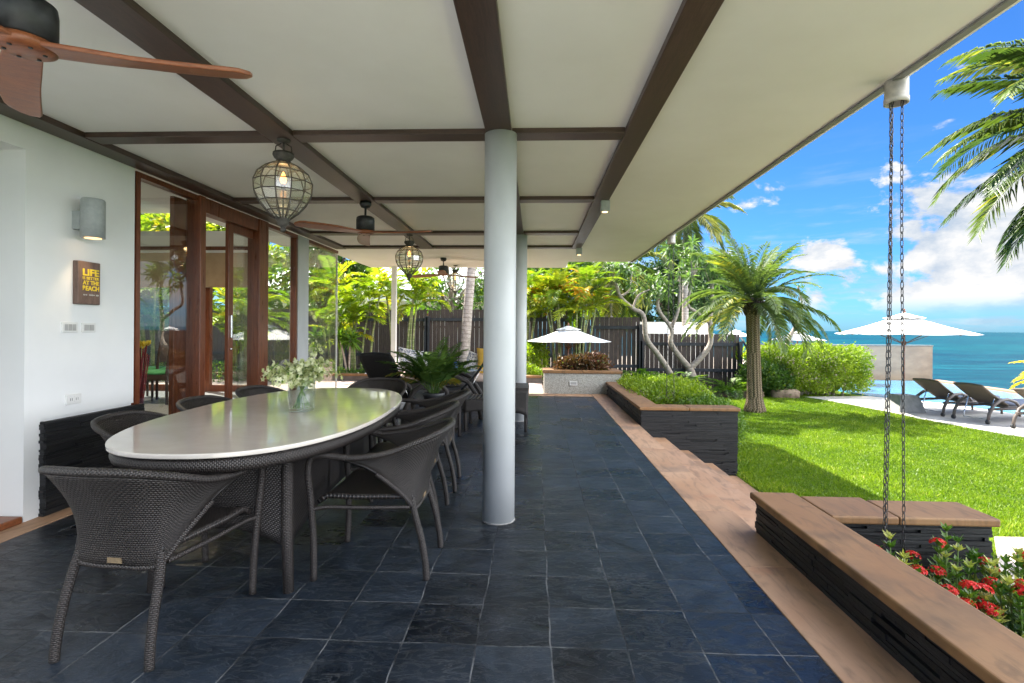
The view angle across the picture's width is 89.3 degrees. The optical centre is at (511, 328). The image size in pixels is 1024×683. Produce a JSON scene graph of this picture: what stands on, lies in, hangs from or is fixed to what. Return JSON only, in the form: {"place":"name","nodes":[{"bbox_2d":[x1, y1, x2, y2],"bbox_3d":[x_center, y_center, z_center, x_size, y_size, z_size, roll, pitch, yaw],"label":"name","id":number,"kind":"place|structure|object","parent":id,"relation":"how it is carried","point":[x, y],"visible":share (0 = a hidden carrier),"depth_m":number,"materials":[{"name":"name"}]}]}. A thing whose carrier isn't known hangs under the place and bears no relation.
{"place":"outdoors","nodes":[
{"label":"outdoors","id":0,"kind":"place"},
{"bbox_2d":[143,391,238,414],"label":"room floor","id":1,"kind":"structure","parent":0,"point":[158,405],"depth_m":7.94,"materials":[{"name":"tile"}]},
{"bbox_2d":[139,340,150,403],"bbox_3d":[-3.445,0.611,4.716,0.332,1.030,0.300,0,0,2],"label":"twig vase","id":2,"kind":"object","parent":1,"relation":"on","point":[143,366],"visible":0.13,"depth_m":4.73,"materials":[{"name":"yellow plant"}]},
{"bbox_2d":[145,349,168,404],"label":"dining chair","id":3,"kind":"object","parent":1,"relation":"on","point":[156,374],"visible":0.39,"depth_m":7.60,"materials":[{"name":"fabric"}]},
{"bbox_2d":[146,331,168,399],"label":"dining chair","id":4,"kind":"object","parent":1,"relation":"on","point":[163,348],"visible":0.35,"depth_m":8.24,"materials":[{"name":"brown wood"}]},
{"bbox_2d":[168,196,186,414],"bbox_3d":[-3.204,-0.062,5.003,0.045,2.380,0.240,0,0,2],"label":"folded door panel","id":5,"kind":"structure","parent":1,"relation":"on","point":[177,304],"depth_m":4.93,"materials":[{"name":"red wood"}]},
{"bbox_2d":[140,231,247,391],"bbox_3d":[-8.073,-0.331,9.413,7.050,2.850,0.170,0,0,2],"label":"window wall","id":6,"kind":"structure","parent":1,"relation":"on","point":[160,240],"depth_m":9.24,"materials":[{"name":"red wood"}]},
{"bbox_2d":[140,250,169,286],"bbox_3d":[-6.430,-1.068,9.224,1.700,0.661,0.048,0,0,2],"label":"roller blind","id":7,"kind":"object","parent":6,"relation":"attached to","point":[154,268],"visible":0.3,"depth_m":9.22,"materials":[{"name":"fabric"}]},
{"bbox_2d":[206,250,247,287],"bbox_3d":[-5.061,-1.059,9.165,0.880,0.661,0.048,0,0,2],"label":"roller blind","id":8,"kind":"object","parent":6,"relation":"attached to","point":[215,268],"depth_m":9.16,"materials":[{"name":"fabric"}]},
{"bbox_2d":[289,235,308,389],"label":"white pier","id":9,"kind":"structure","parent":1,"relation":"on","point":[302,297],"depth_m":7.30,"materials":[{"name":"paint"}]},
{"bbox_2d":[141,182,313,246],"bbox_3d":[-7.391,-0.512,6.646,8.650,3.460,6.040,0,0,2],"label":"room ceiling","id":10,"kind":"structure","parent":0,"point":[155,199],"depth_m":6.59,"materials":[{"name":"paint"}]},
{"bbox_2d":[144,379,542,392],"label":"paving","id":11,"kind":"structure","parent":0,"point":[535,387],"depth_m":11.83,"materials":[{"name":"stone"}]},
{"bbox_2d":[148,360,274,381],"bbox_3d":[-8.569,1.157,12.759,6.067,0.931,1.235,0,0,2],"label":"shrub","id":12,"kind":"object","parent":11,"relation":"on","point":[239,373],"visible":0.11,"depth_m":12.57,"materials":[{"name":"green plant"}]},
{"bbox_2d":[391,266,396,361],"bbox_3d":[-2.531,0.004,11.120,0.100,2.697,0.100,0,0,2],"label":"roof post","id":13,"kind":"object","parent":11,"relation":"on","point":[393,308],"visible":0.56,"depth_m":11.07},
{"bbox_2d":[0,396,841,682],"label":"veranda floor","id":14,"kind":"structure","parent":0,"point":[605,556],"depth_m":2.44,"materials":[{"name":"tile"}]},
{"bbox_2d":[90,410,208,562],"bbox_3d":[-1.984,0.871,3.014,0.706,0.764,0.621,0,0,-4],"label":"dining chair","id":15,"kind":"object","parent":14,"relation":"on","point":[106,427],"visible":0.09,"depth_m":2.98,"materials":[{"name":"wicker"}]},
{"bbox_2d":[38,465,265,672],"bbox_3d":[-1.502,0.875,2.175,0.621,0.764,0.706,0,0,6],"label":"dining chair","id":16,"kind":"object","parent":14,"relation":"on","point":[137,520],"visible":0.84,"depth_m":1.97,"materials":[{"name":"wicker"}]},
{"bbox_2d":[176,395,230,410],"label":"dining chair","id":17,"kind":"object","parent":14,"relation":"on","point":[187,403],"visible":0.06,"depth_m":3.76,"materials":[{"name":"wicker"}]},
{"bbox_2d":[105,388,401,593],"bbox_3d":[-1.405,0.886,3.304,1.273,0.752,2.390,0,0,2],"label":"dining table","id":18,"kind":"object","parent":14,"relation":"on","point":[275,437],"visible":0.86,"depth_m":2.51,"materials":[{"name":"stone"}]},
{"bbox_2d":[260,341,343,411],"bbox_3d":[-1.319,0.285,3.255,0.464,0.443,0.417,0,0,-43],"label":"flower vase","id":19,"kind":"object","parent":18,"relation":"on","point":[302,374],"visible":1,"depth_m":3.19,"materials":[{"name":"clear glass"}]},
{"bbox_2d":[235,385,285,397],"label":"dining chair","id":20,"kind":"object","parent":14,"relation":"on","point":[246,391],"visible":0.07,"depth_m":4.49,"materials":[{"name":"wicker"}]},
{"bbox_2d":[347,377,406,441],"bbox_3d":[-1.340,0.876,4.959,0.621,0.764,0.706,0,0,6],"label":"dining chair","id":21,"kind":"object","parent":14,"relation":"on","point":[398,385],"visible":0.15,"depth_m":5.23,"materials":[{"name":"wicker"}]},
{"bbox_2d":[304,417,455,581],"bbox_3d":[-0.663,0.880,2.821,0.706,0.764,0.621,0,0,2],"label":"dining chair","id":22,"kind":"object","parent":14,"relation":"on","point":[402,469],"visible":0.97,"depth_m":2.61,"materials":[{"name":"wicker"}]},
{"bbox_2d":[343,400,459,525],"bbox_3d":[-0.712,0.880,3.535,0.706,0.764,0.621,0,0,1],"label":"dining chair","id":23,"kind":"object","parent":14,"relation":"on","point":[414,419],"visible":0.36,"depth_m":3.67,"materials":[{"name":"wicker"}]},
{"bbox_2d":[360,352,448,424],"bbox_3d":[-1.329,0.770,6.495,0.724,0.990,1.026,0,0,34],"label":"lounge chair","id":24,"kind":"object","parent":14,"relation":"on","point":[372,368],"visible":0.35,"depth_m":6.16,"materials":[{"name":"wicker"}]},
{"bbox_2d":[377,389,470,491],"bbox_3d":[-0.687,0.880,4.226,0.706,0.764,0.621,0,0,-1],"label":"dining chair","id":25,"kind":"object","parent":14,"relation":"on","point":[460,396],"visible":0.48,"depth_m":4.25,"materials":[{"name":"wicker"}]},
{"bbox_2d":[406,407,460,440],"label":"chair","id":26,"kind":"object","parent":14,"relation":"on","point":[458,422],"visible":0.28,"depth_m":6.12,"materials":[{"name":"wicker"}]},
{"bbox_2d":[374,337,482,398],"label":"potted palm","id":27,"kind":"object","parent":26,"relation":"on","point":[439,371],"visible":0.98,"depth_m":5.72,"materials":[{"name":"green plant"}]},
{"bbox_2d":[419,363,482,419],"bbox_3d":[-0.817,0.773,7.596,1.026,0.990,0.724,0,0,-1],"label":"lounge chair","id":28,"kind":"object","parent":14,"relation":"on","point":[452,389],"visible":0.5,"depth_m":7.32,"materials":[{"name":"wicker"}]},
{"bbox_2d":[0,393,920,682],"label":"stone border","id":29,"kind":"object","parent":14,"relation":"on","point":[842,643],"visible":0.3,"depth_m":2.68,"materials":[{"name":"stone"}]},
{"bbox_2d":[131,171,337,404],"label":"glass facade","id":30,"kind":"structure","parent":29,"relation":"on","point":[140,177],"depth_m":4.63,"materials":[{"name":"red wood"}]},
{"bbox_2d":[185,195,268,398],"bbox_3d":[-3.074,-0.075,5.683,0.145,2.448,1.290,0,0,2],"label":"sliding door","id":31,"kind":"structure","parent":30,"relation":"attached to","point":[254,230],"depth_m":5.63,"materials":[{"name":"red wood"}]},
{"bbox_2d":[224,223,252,398],"bbox_3d":[-3.089,-0.018,5.874,0.040,2.268,0.490,0,0,2],"label":"door leaf","id":32,"kind":"structure","parent":31,"relation":"in","point":[231,229],"depth_m":5.64,"materials":[{"name":"red wood"}]},
{"bbox_2d":[464,383,528,431],"bbox_3d":[-0.186,0.996,6.684,0.812,0.545,0.590,0,0,2],"label":"wicker bench","id":33,"kind":"object","parent":14,"relation":"on","point":[473,402],"visible":0.58,"depth_m":6.41,"materials":[{"name":"wicker"}]},
{"bbox_2d":[481,129,516,525],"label":"column","id":34,"kind":"structure","parent":14,"relation":"on","point":[499,344],"depth_m":3.36,"materials":[{"name":"paint"}]},
{"bbox_2d":[515,234,526,421],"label":"column","id":35,"kind":"structure","parent":14,"relation":"on","point":[521,307],"depth_m":7.08,"materials":[{"name":"paint"}]},
{"bbox_2d":[163,0,1023,332],"label":"sky","id":36,"kind":"structure","parent":0,"point":[830,197],"materials":[{"name":"blue"}]},
{"bbox_2d":[626,356,745,376],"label":"beach","id":37,"kind":"structure","parent":0,"point":[713,364],"depth_m":37.01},
{"bbox_2d":[268,262,483,352],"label":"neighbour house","id":38,"kind":"structure","parent":37,"relation":"on","point":[463,271],"depth_m":25.29,"materials":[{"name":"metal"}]},
{"bbox_2d":[640,322,707,374],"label":"neighbour wall","id":39,"kind":"structure","parent":37,"relation":"on","point":[656,327],"depth_m":23.72,"materials":[{"name":"paint"}]},
{"bbox_2d":[630,237,751,325],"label":"broadleaf tree","id":40,"kind":"object","parent":37,"relation":"on","point":[697,304],"visible":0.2,"depth_m":28.31,"materials":[{"name":"green plant"}]},
{"bbox_2d":[651,196,746,373],"bbox_3d":[7.120,-1.747,21.734,4.750,8.134,4.536,0,0,-31],"label":"coconut palm","id":41,"kind":"object","parent":37,"relation":"on","point":[705,220],"visible":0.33,"depth_m":21.07,"materials":[{"name":"green plant"}]},
{"bbox_2d":[546,329,1023,389],"bbox_3d":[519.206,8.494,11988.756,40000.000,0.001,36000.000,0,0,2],"label":"sea","id":42,"kind":"structure","parent":0,"point":[985,358],"depth_m":125.80,"materials":[{"name":"liquid"}]},
{"bbox_2d":[713,377,1023,619],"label":"lawn","id":43,"kind":"structure","parent":0,"point":[993,543],"depth_m":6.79,"materials":[{"name":"plant"}]},
{"bbox_2d":[141,213,287,307],"bbox_3d":[-10.748,-1.593,18.400,5.238,6.802,5.606,0,0,38],"label":"broadleaf tree","id":44,"kind":"object","parent":43,"relation":"on","point":[160,221],"visible":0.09,"depth_m":16.83,"materials":[{"name":"green plant"}]},
{"bbox_2d":[268,244,380,308],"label":"broadleaf tree","id":45,"kind":"object","parent":43,"relation":"on","point":[321,297],"visible":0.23,"depth_m":17.71,"materials":[{"name":"green plant"}]},
{"bbox_2d":[404,268,483,339],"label":"broadleaf tree","id":46,"kind":"object","parent":43,"relation":"on","point":[453,301],"visible":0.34,"depth_m":18.36,"materials":[{"name":"green plant"}]},
{"bbox_2d":[150,366,746,397],"bbox_3d":[-3.192,1.608,15.527,20.300,0.680,5.250,0,0,2],"label":"planting bed","id":47,"kind":"object","parent":43,"relation":"on","point":[723,394],"depth_m":14.71,"materials":[{"name":"plant"}]},
{"bbox_2d":[140,287,224,365],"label":"areca palm","id":48,"kind":"object","parent":47,"relation":"on","point":[153,301],"visible":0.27,"depth_m":13.69,"materials":[{"name":"plant"}]},
{"bbox_2d":[164,271,289,370],"bbox_3d":[-6.963,-0.100,13.703,3.212,2.849,3.326,0,0,2],"label":"areca palm","id":49,"kind":"object","parent":47,"relation":"on","point":[240,305],"visible":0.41,"depth_m":13.34,"materials":[{"name":"plant"}]},
{"bbox_2d":[140,308,426,367],"bbox_3d":[-8.008,0.384,16.798,10.650,2.060,0.172,0,0,2],"label":"timber fence","id":50,"kind":"object","parent":47,"relation":"on","point":[278,351],"visible":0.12,"depth_m":16.77,"materials":[{"name":"brown wood"}]},
{"bbox_2d":[308,322,363,370],"bbox_3d":[-4.508,0.543,13.156,1.646,1.498,0.862,0,0,2],"label":"cordyline","id":51,"kind":"object","parent":47,"relation":"on","point":[325,336],"visible":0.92,"depth_m":13.12,"materials":[{"name":"green plant"}]},
{"bbox_2d":[308,255,407,370],"bbox_3d":[-4.370,-0.321,14.101,3.194,3.226,2.842,0,0,2],"label":"areca palm","id":52,"kind":"object","parent":47,"relation":"on","point":[355,313],"visible":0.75,"depth_m":13.95,"materials":[{"name":"plant"}]},
{"bbox_2d":[212,371,541,382],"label":"planter wall","id":53,"kind":"structure","parent":47,"relation":"on","point":[361,376],"depth_m":12.71,"materials":[{"name":"stone"}]},
{"bbox_2d":[347,267,452,349],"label":"areca palm","id":54,"kind":"object","parent":47,"relation":"on","point":[420,286],"visible":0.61,"depth_m":14.56,"materials":[{"name":"plant"}]},
{"bbox_2d":[459,268,475,361],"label":"coconut palm","id":55,"kind":"object","parent":47,"relation":"on","point":[467,314],"visible":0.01,"depth_m":13.98,"materials":[{"name":"grey plant"}]},
{"bbox_2d":[426,309,581,367],"bbox_3d":[-0.266,0.428,16.463,4.950,2.080,0.172,0,0,2],"label":"timber fence","id":56,"kind":"object","parent":47,"relation":"on","point":[444,328],"visible":0.27,"depth_m":16.56,"materials":[{"name":"brown wood"}]},
{"bbox_2d":[526,338,549,376],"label":"shrub","id":57,"kind":"object","parent":47,"relation":"on","point":[539,358],"visible":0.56,"depth_m":13.75,"materials":[{"name":"green plant"}]},
{"bbox_2d":[527,268,570,360],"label":"areca palm","id":58,"kind":"object","parent":47,"relation":"on","point":[531,274],"visible":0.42,"depth_m":15.58,"materials":[{"name":"plant"}]},
{"bbox_2d":[527,262,631,365],"bbox_3d":[1.831,-0.241,15.443,3.644,3.854,2.937,0,0,2],"label":"areca palm","id":59,"kind":"object","parent":47,"relation":"on","point":[582,300],"visible":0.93,"depth_m":15.11,"materials":[{"name":"plant"}]},
{"bbox_2d":[581,317,642,378],"bbox_3d":[3.114,0.712,16.316,1.920,2.160,0.172,0,0,2],"label":"timber fence","id":60,"kind":"object","parent":47,"relation":"on","point":[618,329],"visible":0.47,"depth_m":16.36,"materials":[{"name":"brown wood"}]},
{"bbox_2d":[593,262,672,375],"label":"plumeria tree","id":61,"kind":"object","parent":47,"relation":"on","point":[618,267],"visible":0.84,"depth_m":15.78,"materials":[{"name":"green plant"}]},
{"bbox_2d":[639,234,727,379],"bbox_3d":[5.356,-0.503,16.080,2.742,4.854,1.835,0,0,23],"label":"plumeria tree","id":62,"kind":"object","parent":47,"relation":"on","point":[686,273],"visible":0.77,"depth_m":16.03,"materials":[{"name":"green plant"}]},
{"bbox_2d":[640,334,742,387],"bbox_3d":[5.580,1.034,16.209,3.140,1.750,0.172,0,0,2],"label":"timber fence","id":63,"kind":"object","parent":47,"relation":"on","point":[725,351],"visible":0.44,"depth_m":16.25,"materials":[{"name":"brown wood"}]},
{"bbox_2d":[706,378,763,398],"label":"strap plant","id":64,"kind":"object","parent":47,"relation":"on","point":[734,390],"visible":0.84,"depth_m":14.91,"materials":[{"name":"green plant"}]},
{"bbox_2d":[465,268,549,305],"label":"broadleaf tree","id":65,"kind":"object","parent":43,"relation":"on","point":[478,288],"visible":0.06,"depth_m":18.80,"materials":[{"name":"green plant"}]},
{"bbox_2d":[527,262,598,312],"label":"broadleaf tree","id":66,"kind":"object","parent":43,"relation":"on","point":[577,265],"visible":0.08,"depth_m":19.93,"materials":[{"name":"green plant"}]},
{"bbox_2d":[528,323,610,355],"bbox_3d":[1.542,0.864,14.246,2.208,2.073,2.208,0,0,45],"label":"parasol","id":67,"kind":"object","parent":43,"relation":"on","point":[568,334],"visible":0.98,"depth_m":13.73,"materials":[{"name":"fabric"}]},
{"bbox_2d":[542,368,622,394],"bbox_3d":[1.401,1.202,10.576,1.560,0.755,0.785,0,0,2],"label":"stone planter","id":68,"kind":"object","parent":43,"relation":"on","point":[575,381],"visible":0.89,"depth_m":10.22,"materials":[{"name":"stone"}]},
{"bbox_2d":[552,349,614,369],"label":"red shrub","id":69,"kind":"object","parent":68,"relation":"in","point":[592,360],"visible":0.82,"depth_m":10.49,"materials":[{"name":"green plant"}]},
{"bbox_2d":[568,236,676,339],"bbox_3d":[3.852,-0.579,18.818,4.466,5.768,4.049,0,0,31],"label":"tree","id":70,"kind":"object","parent":43,"relation":"on","point":[614,308],"visible":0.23,"depth_m":18.21,"materials":[{"name":"green plant"}]},
{"bbox_2d":[606,382,739,475],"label":"planter wall","id":71,"kind":"structure","parent":43,"relation":"on","point":[706,433],"depth_m":6.88,"materials":[{"name":"stone"}]},
{"bbox_2d":[616,372,717,404],"bbox_3d":[2.576,1.335,9.003,1.476,1.136,2.707,0,0,2],"label":"clipped hedge","id":72,"kind":"object","parent":71,"relation":"in","point":[653,388],"visible":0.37,"depth_m":8.38,"materials":[{"name":"green plant"}]},
{"bbox_2d":[653,437,757,530],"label":"garden steps","id":73,"kind":"structure","parent":43,"relation":"on","point":[733,493],"depth_m":5.29,"materials":[{"name":"stone"}]},
{"bbox_2d":[668,391,748,443],"bbox_3d":[2.825,1.414,7.681,1.228,0.978,1.103,0,0,2],"label":"round bush","id":74,"kind":"object","parent":43,"relation":"on","point":[722,401],"visible":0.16,"depth_m":7.52,"materials":[{"name":"green plant"}]},
{"bbox_2d":[676,223,843,412],"bbox_3d":[5.829,-0.318,11.922,3.695,4.672,3.198,0,0,2],"label":"date palm","id":75,"kind":"object","parent":43,"relation":"on","point":[753,289],"visible":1,"depth_m":11.93,"materials":[{"name":"green plant"}]},
{"bbox_2d":[734,357,801,396],"bbox_3d":[7.442,1.420,15.283,1.687,1.296,1.879,0,0,2],"label":"shrub","id":76,"kind":"object","parent":43,"relation":"on","point":[776,371],"visible":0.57,"depth_m":14.75,"materials":[{"name":"green plant"}]},
{"bbox_2d":[771,389,799,397],"bbox_3d":[7.772,1.868,14.788,0.794,0.339,0.452,0,0,2],"label":"garden rock","id":77,"kind":"object","parent":43,"relation":"on","point":[794,393],"visible":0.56,"depth_m":14.60,"materials":[{"name":"stone"}]},
{"bbox_2d":[744,339,876,395],"bbox_3d":[8.857,1.143,15.539,3.638,1.692,1.870,0,0,2],"label":"tall hedge","id":78,"kind":"object","parent":43,"relation":"on","point":[853,366],"visible":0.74,"depth_m":15.01,"materials":[{"name":"green plant"}]},
{"bbox_2d":[760,344,933,380],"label":"pool wall","id":79,"kind":"structure","parent":43,"relation":"on","point":[918,361],"depth_m":20.41,"materials":[{"name":"concrete"}]},
{"bbox_2d":[750,492,1023,682],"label":"planter wall","id":80,"kind":"structure","parent":43,"relation":"on","point":[919,627],"depth_m":2.32,"materials":[{"name":"stone"}]},
{"bbox_2d":[807,396,1023,437],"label":"pool deck","id":81,"kind":"structure","parent":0,"point":[1000,422],"depth_m":11.78,"materials":[{"name":"concrete"}]},
{"bbox_2d":[882,393,925,412],"bbox_3d":[9.331,1.760,12.357,0.615,0.390,0.615,0,0,2],"label":"umbrella stand","id":82,"kind":"object","parent":81,"relation":"on","point":[913,404],"visible":0.85,"depth_m":12.12,"materials":[{"name":"concrete"}]},
{"bbox_2d":[834,309,982,392],"bbox_3d":[9.338,0.751,12.357,2.628,2.468,2.628,0,0,15],"label":"parasol","id":83,"kind":"object","parent":82,"relation":"in","point":[915,325],"visible":0.86,"depth_m":11.84,"materials":[{"name":"fabric"}]},
{"bbox_2d":[912,378,1003,416],"bbox_3d":[10.438,1.554,12.116,2.039,0.826,0.746,0,0,-14],"label":"sun lounger","id":84,"kind":"object","parent":81,"relation":"on","point":[938,390],"visible":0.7,"depth_m":11.90,"materials":[{"name":"metal"}]},
{"bbox_2d":[920,38,1023,273],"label":"coconut palm","id":85,"kind":"object","parent":81,"relation":"on","point":[1005,59],"visible":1,"depth_m":9.00,"materials":[{"name":"green plant"}]},
{"bbox_2d":[951,382,1023,423],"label":"sun lounger","id":86,"kind":"object","parent":81,"relation":"on","point":[983,395],"visible":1,"depth_m":10.98,"materials":[{"name":"black metal"}]},
{"bbox_2d":[1010,388,1023,428],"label":"sun lounger","id":87,"kind":"object","parent":81,"relation":"on","point":[1020,391],"visible":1,"depth_m":10.17,"materials":[{"name":"silver metal"}]},
{"bbox_2d":[815,379,1023,413],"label":"pool water","id":88,"kind":"structure","parent":0,"point":[911,387],"depth_m":16.25,"materials":[{"name":"liquid"}]},
{"bbox_2d":[994,537,1023,606],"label":"garden path","id":89,"kind":"structure","parent":0,"point":[1003,546],"depth_m":4.62,"materials":[{"name":"concrete"}]},
{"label":"front paving","id":90,"kind":"structure","parent":0,"visible":0},
{"bbox_2d":[0,114,144,530],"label":"house wall","id":91,"kind":"structure","parent":90,"relation":"on","point":[48,181],"depth_m":3.52,"materials":[{"name":"white paint"}]},
{"bbox_2d":[61,322,77,332],"bbox_3d":[-3.110,-0.010,3.648,0.014,0.073,0.124,0,0,2],"label":"switch plate","id":92,"kind":"object","parent":91,"relation":"attached to","point":[69,327],"visible":1,"depth_m":3.64,"materials":[{"name":"white plastic"}]},
{"bbox_2d":[73,260,99,304],"bbox_3d":[-3.088,-0.332,3.767,0.045,0.310,0.190,0,0,2],"label":"wooden sign","id":93,"kind":"object","parent":91,"relation":"attached to","point":[86,283],"visible":1,"depth_m":3.74,"materials":[{"name":"brown wood"}]},
{"bbox_2d":[72,197,105,239],"bbox_3d":[-3.010,-0.782,3.694,0.199,0.278,0.144,0,0,2],"label":"wall sconce","id":94,"kind":"object","parent":91,"relation":"attached to","point":[89,219],"depth_m":3.65,"materials":[{"name":"grey metal"}]},
{"bbox_2d":[0,0,1021,267],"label":"veranda roof","id":95,"kind":"structure","parent":91,"relation":"on","point":[656,122],"depth_m":3.01,"materials":[{"name":"paint"}]},
{"bbox_2d":[0,0,252,117],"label":"ceiling fan","id":96,"kind":"object","parent":95,"relation":"hanging from","point":[30,44],"visible":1,"depth_m":1.86,"materials":[{"name":"wood"}]},
{"bbox_2d":[252,138,312,231],"bbox_3d":[-1.575,-0.985,3.572,0.392,0.637,0.392,0,0,-9],"label":"globe lantern","id":97,"kind":"object","parent":95,"relation":"hanging from","point":[283,157],"visible":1,"depth_m":3.54,"materials":[{"name":"metal"}]},
{"bbox_2d":[294,201,431,245],"bbox_3d":[-1.354,-1.127,5.270,1.145,0.346,1.280,0,0,15],"label":"ceiling fan","id":98,"kind":"object","parent":95,"relation":"hanging from","point":[364,230],"visible":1,"depth_m":5.23,"materials":[{"name":"brown wood"}]},
{"bbox_2d":[395,234,422,280],"bbox_3d":[-1.419,-0.983,7.168,0.392,0.637,0.392,0,0,-26],"label":"globe lantern","id":99,"kind":"object","parent":95,"relation":"hanging from","point":[409,243],"visible":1,"depth_m":7.14,"materials":[{"name":"metal"}]},
{"bbox_2d":[412,257,477,277],"bbox_3d":[-1.150,-1.162,9.838,1.145,0.346,1.280,0,0,-31],"label":"ceiling fan","id":100,"kind":"object","parent":95,"relation":"hanging from","point":[443,270],"visible":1,"depth_m":9.76,"materials":[{"name":"brown wood"}]},
{"bbox_2d":[446,265,464,295],"bbox_3d":[-1.192,-1.018,10.912,0.392,0.637,0.392,0,0,-3],"label":"globe lantern","id":101,"kind":"object","parent":95,"relation":"hanging from","point":[455,271],"visible":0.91,"depth_m":10.89,"materials":[{"name":"metal"}]},
{"bbox_2d":[666,234,675,397],"bbox_3d":[2.223,-0.210,7.261,0.113,2.379,0.113,0,0,35],"label":"rain chain","id":102,"kind":"object","parent":95,"relation":"hanging from","point":[670,240],"visible":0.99,"depth_m":7.25,"materials":[{"name":"metal"}]},
{"bbox_2d":[882,75,909,552],"bbox_3d":[2.026,-0.082,2.745,0.113,2.637,0.113,0,0,35],"label":"rain chain","id":103,"kind":"object","parent":95,"relation":"hanging from","point":[896,93],"visible":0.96,"depth_m":2.74,"materials":[{"name":"metal"}]},
{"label":"flower bed","id":104,"kind":"structure","parent":0,"visible":0},
{"bbox_2d":[875,529,941,584],"bbox_3d":[1.939,1.343,2.594,0.356,0.627,0.340,0,0,-28],"label":"ixora bush","id":105,"kind":"object","parent":104,"relation":"on","point":[904,556],"visible":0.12,"depth_m":2.57,"materials":[{"name":"green plant"}]},
{"bbox_2d":[905,522,1008,609],"bbox_3d":[2.224,1.328,2.644,0.437,0.660,0.376,0,0,2],"label":"ixora bush","id":106,"kind":"object","parent":104,"relation":"on","point":[939,565],"visible":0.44,"depth_m":2.60,"materials":[{"name":"green plant"}]},
{"bbox_2d":[940,578,1001,618],"bbox_3d":[1.939,1.362,2.207,0.357,0.588,0.388,0,0,2],"label":"ixora bush","id":107,"kind":"object","parent":104,"relation":"on","point":[965,593],"visible":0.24,"depth_m":2.22,"materials":[{"name":"red plant"}]},
{"bbox_2d":[968,573,1023,635],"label":"ixora bush","id":108,"kind":"object","parent":104,"relation":"on","point":[998,584],"visible":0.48,"depth_m":2.32,"materials":[{"name":"green plant"}]},
{"bbox_2d":[977,544,1023,630],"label":"ixora bush","id":109,"kind":"object","parent":104,"relation":"on","point":[1018,558],"visible":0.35,"depth_m":2.54,"materials":[{"name":"green plant"}]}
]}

